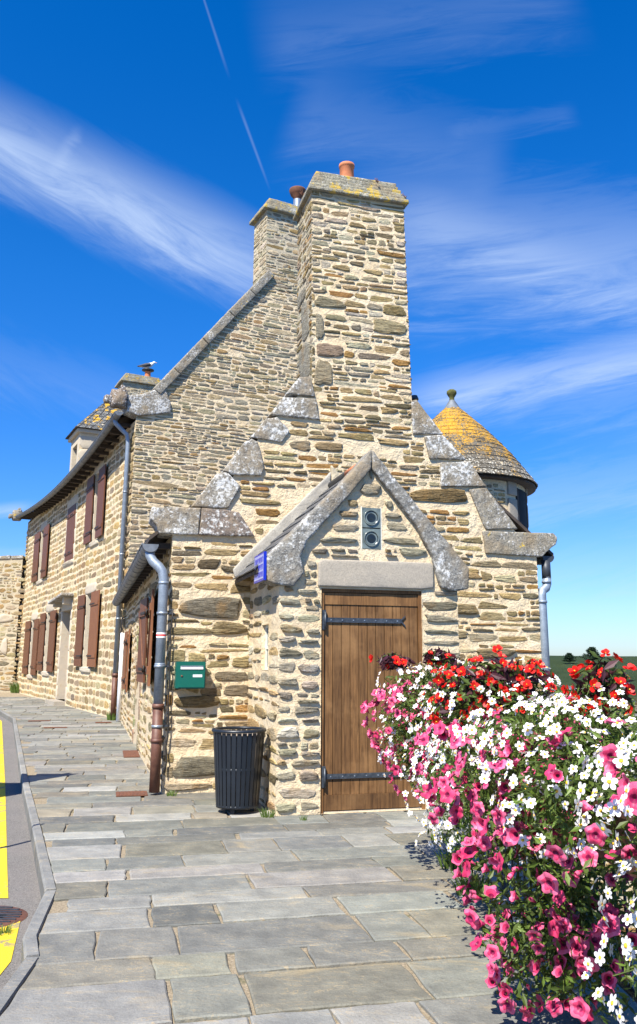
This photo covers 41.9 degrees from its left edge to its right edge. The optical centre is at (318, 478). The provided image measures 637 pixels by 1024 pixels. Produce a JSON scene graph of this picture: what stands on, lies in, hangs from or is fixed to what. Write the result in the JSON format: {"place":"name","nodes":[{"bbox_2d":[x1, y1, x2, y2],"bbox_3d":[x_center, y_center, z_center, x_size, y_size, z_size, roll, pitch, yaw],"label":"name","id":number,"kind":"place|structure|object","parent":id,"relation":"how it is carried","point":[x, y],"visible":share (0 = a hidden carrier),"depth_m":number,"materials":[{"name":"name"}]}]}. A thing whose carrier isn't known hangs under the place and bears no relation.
{"place":"outdoors","nodes":[
{"label":"outdoors","id":0,"kind":"place"},
{"bbox_2d":[0,716,40,991],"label":"road","id":1,"kind":"structure","parent":0,"point":[23,890],"depth_m":6.88,"materials":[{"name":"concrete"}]},
{"bbox_2d":[0,922,13,935],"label":"weed tuft","id":2,"kind":"object","parent":1,"relation":"on","point":[8,930],"visible":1,"depth_m":4.96,"materials":[{"name":"green plant"}]},
{"bbox_2d":[0,720,19,973],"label":"yellow road line","id":3,"kind":"object","parent":1,"relation":"on","point":[7,943],"visible":1,"depth_m":6.38,"materials":[{"name":"paint"}]},
{"bbox_2d":[0,906,27,926],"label":"manhole cover","id":4,"kind":"object","parent":1,"relation":"on","point":[10,914],"visible":0.96,"depth_m":5.29,"materials":[{"name":"brown metal"}]},
{"bbox_2d":[0,710,55,1015],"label":"kerb","id":5,"kind":"structure","parent":1,"relation":"on","point":[26,967],"depth_m":5.59,"materials":[{"name":"grey stone"}]},
{"bbox_2d":[0,692,636,1023],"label":"pavement","id":6,"kind":"structure","parent":0,"point":[190,908],"depth_m":5.03,"materials":[{"name":"grey stone"}]},
{"bbox_2d":[0,555,26,691],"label":"rubble wall","id":7,"kind":"structure","parent":6,"relation":"on","point":[12,579],"depth_m":36.13,"materials":[{"name":"stone"}]},
{"bbox_2d":[9,682,18,692],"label":"weed tuft","id":8,"kind":"object","parent":6,"relation":"on","point":[15,689],"visible":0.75,"depth_m":34.76,"materials":[{"name":"green plant"}]},
{"bbox_2d":[45,699,64,705],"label":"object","id":9,"kind":"structure","parent":6,"relation":"on","point":[55,702],"depth_m":26.08,"materials":[{"name":"stone"}]},
{"bbox_2d":[106,711,115,720],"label":"weed tuft","id":10,"kind":"object","parent":6,"relation":"on","point":[109,717],"visible":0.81,"depth_m":20.08,"materials":[{"name":"green plant"}]},
{"bbox_2d":[123,750,139,757],"bbox_3d":[-2.946,4.318,13.081,0.240,0.014,0.900,3,-12,-14],"label":"drain grate","id":11,"kind":"object","parent":6,"relation":"on","point":[130,753],"visible":1,"depth_m":13.04,"materials":[{"name":"brown metal"}]},
{"bbox_2d":[116,791,147,796],"bbox_3d":[-2.081,3.503,9.268,0.340,0.014,0.300,3,-12,-14],"label":"drain grate","id":12,"kind":"object","parent":6,"relation":"on","point":[129,793],"visible":1,"depth_m":9.23,"materials":[{"name":"brown metal"}]},
{"bbox_2d":[8,186,305,718],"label":"manor house","id":13,"kind":"structure","parent":6,"relation":"on","point":[182,431],"depth_m":23.58,"materials":[{"name":"stone"}]},
{"bbox_2d":[22,618,39,674],"bbox_3d":[-11.388,6.644,32.884,0.071,2.100,3.446,6,-14,-26],"label":"window","id":14,"kind":"structure","parent":13,"relation":"in","point":[36,622],"depth_m":32.54,"materials":[{"name":"white paint"}]},
{"bbox_2d":[31,523,49,582],"bbox_3d":[-11.059,3.000,33.053,0.071,2.000,3.496,6,-14,-26],"label":"window","id":15,"kind":"structure","parent":13,"relation":"in","point":[46,529],"depth_m":32.70,"materials":[{"name":"white paint"}]},
{"bbox_2d":[36,610,56,671],"bbox_3d":[-9.748,5.813,29.784,0.071,2.080,3.346,6,-14,-26],"label":"window","id":16,"kind":"structure","parent":13,"relation":"in","point":[52,622],"depth_m":29.32,"materials":[{"name":"white paint"}]},
{"bbox_2d":[73,590,99,666],"bbox_3d":[-6.701,4.344,24.007,0.069,2.080,2.926,6,-14,-26],"label":"window","id":17,"kind":"structure","parent":13,"relation":"in","point":[95,596],"depth_m":23.57,"materials":[{"name":"white paint"}]},
{"bbox_2d":[83,464,106,544],"bbox_3d":[-6.668,0.806,24.745,0.068,2.050,2.476,6,-14,-26],"label":"window","id":18,"kind":"structure","parent":13,"relation":"in","point":[101,480],"depth_m":24.53,"materials":[{"name":"white paint"}]},
{"bbox_2d":[137,362,155,367],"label":"gull","id":19,"kind":"object","parent":13,"relation":"on","point":[146,365],"visible":1,"depth_m":40.85,"materials":[{"name":"white"}]},
{"bbox_2d":[166,789,179,795],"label":"weed tuft","id":20,"kind":"object","parent":6,"relation":"on","point":[170,793],"visible":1,"depth_m":9.19,"materials":[{"name":"green plant"}]},
{"bbox_2d":[212,726,266,814],"bbox_3d":[-0.808,2.922,8.372,0.558,0.797,0.558,0,-12,0],"label":"litter bin","id":21,"kind":"object","parent":6,"relation":"on","point":[238,755],"visible":1,"depth_m":8.19,"materials":[{"name":"black metal"}]},
{"bbox_2d":[258,807,275,817],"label":"weed tuft","id":22,"kind":"object","parent":6,"relation":"on","point":[264,812],"visible":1,"depth_m":7.99,"materials":[{"name":"green plant"}]},
{"bbox_2d":[112,161,556,815],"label":"stone cottage","id":23,"kind":"structure","parent":6,"relation":"on","point":[346,489],"depth_m":9.96,"materials":[{"name":"stone"}]},
{"bbox_2d":[174,661,205,688],"bbox_3d":[-1.471,2.245,9.530,0.335,0.300,0.184,4,-13,-15],"label":"mailbox","id":24,"kind":"object","parent":23,"relation":"attached to","point":[189,675],"visible":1,"depth_m":9.45,"materials":[{"name":"green metal"}]},
{"bbox_2d":[178,671,204,686],"bbox_3d":[-1.440,2.272,9.443,0.293,0.180,0.013,4,-13,-15],"label":"door","id":25,"kind":"structure","parent":24,"relation":"in","point":[186,678],"depth_m":9.44,"materials":[{"name":"green metal"}]},
{"bbox_2d":[254,551,266,583],"bbox_3d":[-0.536,0.938,8.727,0.188,0.290,0.500,4,-13,-15],"label":"street name plate","id":26,"kind":"object","parent":23,"relation":"attached to","point":[261,562],"visible":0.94,"depth_m":8.59,"materials":[{"name":"blue metal"}]},
{"bbox_2d":[265,625,268,669],"bbox_3d":[-0.522,1.824,9.019,0.040,0.480,0.360,4,-13,-15],"label":"narrow window","id":27,"kind":"structure","parent":23,"relation":"in","point":[267,626],"depth_m":9.14,"materials":[{"name":"white glass"}]},
{"bbox_2d":[361,506,381,549],"bbox_3d":[0.554,0.536,8.947,0.234,0.464,0.114,4,-13,-15],"label":"glass block window","id":28,"kind":"structure","parent":23,"relation":"in","point":[371,522],"depth_m":8.90,"materials":[{"name":"clear glass"}]},
{"bbox_2d":[320,588,424,813],"bbox_3d":[0.548,2.257,8.589,1.115,2.205,0.104,4,-13,-15],"label":"porch door","id":29,"kind":"structure","parent":23,"relation":"in","point":[355,626],"depth_m":8.55,"materials":[{"name":"brown wood"}]},
{"bbox_2d":[434,847,473,870],"bbox_3d":[0.989,2.778,6.099,0.290,0.144,0.240,4,-13,-19],"label":"weed tuft","id":30,"kind":"object","parent":6,"relation":"on","point":[447,863],"visible":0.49,"depth_m":6.08,"materials":[{"name":"green plant"}]},
{"bbox_2d":[449,867,491,896],"bbox_3d":[0.997,2.628,5.428,0.283,0.155,0.295,0,-12,0],"label":"weed tuft","id":31,"kind":"object","parent":6,"relation":"on","point":[463,882],"visible":0.43,"depth_m":5.38,"materials":[{"name":"green plant"}]},
{"bbox_2d":[432,389,537,528],"bbox_3d":[2.493,1.521,15.017,2.983,6.570,2.986,0,-12,0],"label":"stair turret","id":32,"kind":"object","parent":6,"relation":"on","point":[509,482],"visible":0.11,"depth_m":14.44,"materials":[{"name":"stone"}]},
{"bbox_2d":[516,488,527,528],"bbox_3d":[3.531,0.946,14.524,0.142,1.500,0.586,-7,-14,30],"label":"window","id":33,"kind":"structure","parent":32,"relation":"in","point":[521,497],"depth_m":14.53,"materials":[{"name":"glass"}]},
{"bbox_2d":[455,794,636,1002],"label":"metal railing","id":34,"kind":"object","parent":6,"relation":"on","point":[628,991],"visible":0.06,"depth_m":3.78,"materials":[{"name":"metal"}]},
{"bbox_2d":[540,770,636,877],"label":"flower trough","id":35,"kind":"object","parent":34,"relation":"attached to","point":[621,818],"depth_m":2.88,"materials":[{"name":"brown metal"}]},
{"bbox_2d":[452,682,636,863],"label":"white daisy plant","id":36,"kind":"object","parent":35,"relation":"in","point":[549,724],"visible":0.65,"depth_m":3.23,"materials":[{"name":"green plant"}]},
{"bbox_2d":[473,717,636,894],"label":"petunia plant","id":37,"kind":"object","parent":35,"relation":"in","point":[587,855],"visible":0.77,"depth_m":2.88,"materials":[{"name":"pink plant"}]},
{"bbox_2d":[561,649,636,716],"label":"begonia plant","id":38,"kind":"object","parent":35,"relation":"in","point":[594,678],"visible":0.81,"depth_m":3.54,"materials":[{"name":"red plant"}]},
{"bbox_2d":[565,724,636,1023],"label":"white daisy plant","id":39,"kind":"object","parent":35,"relation":"in","point":[628,949],"visible":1,"depth_m":2.44,"materials":[{"name":"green plant"}]},
{"bbox_2d":[0,0,636,655],"label":"sky","id":40,"kind":"structure","parent":0,"point":[142,141],"materials":[{"name":"blue"}]},
{"bbox_2d":[449,848,636,1023],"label":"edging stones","id":41,"kind":"object","parent":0,"point":[628,1015],"visible":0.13,"depth_m":3.73,"materials":[{"name":"stone"}]},
{"bbox_2d":[549,656,636,704],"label":"heath hill","id":42,"kind":"structure","parent":0,"point":[558,667],"depth_m":93.28,"materials":[{"name":"green plant"}]},
{"bbox_2d":[561,653,576,661],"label":"conifer tree","id":43,"kind":"object","parent":42,"relation":"on","point":[568,657],"visible":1,"depth_m":98.62,"materials":[{"name":"green plant"}]},
{"bbox_2d":[579,647,604,659],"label":"conifer tree","id":44,"kind":"object","parent":42,"relation":"on","point":[593,649],"visible":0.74,"depth_m":97.69,"materials":[{"name":"green plant"}]},
{"bbox_3d":[1.074,1.581,4.469,0.284,0.240,1.224,1,-12,-4],"label":"flower trough","id":45,"kind":"object","parent":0,"visible":0},
{"bbox_2d":[421,645,556,726],"bbox_3d":[0.953,1.205,4.734,0.723,0.517,0.598,0,-12,0],"label":"begonia plant","id":46,"kind":"object","parent":45,"relation":"in","point":[501,671],"visible":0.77,"depth_m":4.61,"materials":[{"name":"red plant"}]},
{"bbox_2d":[399,658,584,864],"bbox_3d":[1.045,1.655,4.769,1.056,1.232,1.702,0,-12,0],"label":"white daisy plant","id":47,"kind":"object","parent":45,"relation":"in","point":[442,759],"visible":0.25,"depth_m":4.61,"materials":[{"name":"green plant"}]},
{"bbox_2d":[408,695,612,824],"bbox_3d":[0.971,1.365,3.988,1.105,0.644,0.915,-3,-13,17],"label":"petunia plant","id":48,"kind":"object","parent":45,"relation":"in","point":[442,732],"visible":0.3,"depth_m":3.93,"materials":[{"name":"pink plant"}]},
{"bbox_2d":[439,710,636,1023],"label":"petunia plant","id":49,"kind":"object","parent":45,"relation":"in","point":[564,940],"visible":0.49,"depth_m":3.35,"materials":[{"name":"pink plant"}]},
{"label":"ground","id":50,"kind":"structure","parent":0,"visible":0},
{"bbox_2d":[527,854,636,958],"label":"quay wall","id":51,"kind":"structure","parent":50,"relation":"on","point":[622,909],"depth_m":6.83,"materials":[{"name":"beige stone"}]},
{"bbox_3d":[0.966,1.875,5.838,0.284,0.240,1.324,1,-12,-4],"label":"flower trough","id":52,"kind":"object","parent":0,"visible":0},
{"bbox_2d":[360,663,462,803],"bbox_3d":[0.732,1.882,6.131,0.837,1.039,0.997,0,-12,0],"label":"petunia plant","id":53,"kind":"object","parent":52,"relation":"in","point":[396,713],"visible":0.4,"depth_m":6.02,"materials":[{"name":"pink plant"}]},
{"bbox_2d":[369,647,457,671],"bbox_3d":[0.726,1.387,6.392,0.683,0.209,0.329,-4,-13,18],"label":"begonia plant","id":54,"kind":"object","parent":52,"relation":"in","point":[391,661],"visible":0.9,"depth_m":6.34,"materials":[{"name":"red plant"}]},
{"bbox_2d":[374,654,471,781],"bbox_3d":[0.863,1.773,6.030,0.932,1.014,1.407,0,-12,0],"label":"white daisy plant","id":55,"kind":"object","parent":52,"relation":"in","point":[430,677],"visible":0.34,"depth_m":5.96,"materials":[{"name":"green plant"}]},
{"bbox_3d":[1.282,0.999,1.756,0.284,0.240,1.274,2,-12,-6],"label":"flower trough","id":56,"kind":"object","parent":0,"visible":0},
{"bbox_2d":[604,756,636,815],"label":"petunia plant","id":57,"kind":"object","parent":56,"relation":"in","point":[623,782],"visible":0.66,"depth_m":2.28,"materials":[{"name":"pink plant"}]}
]}

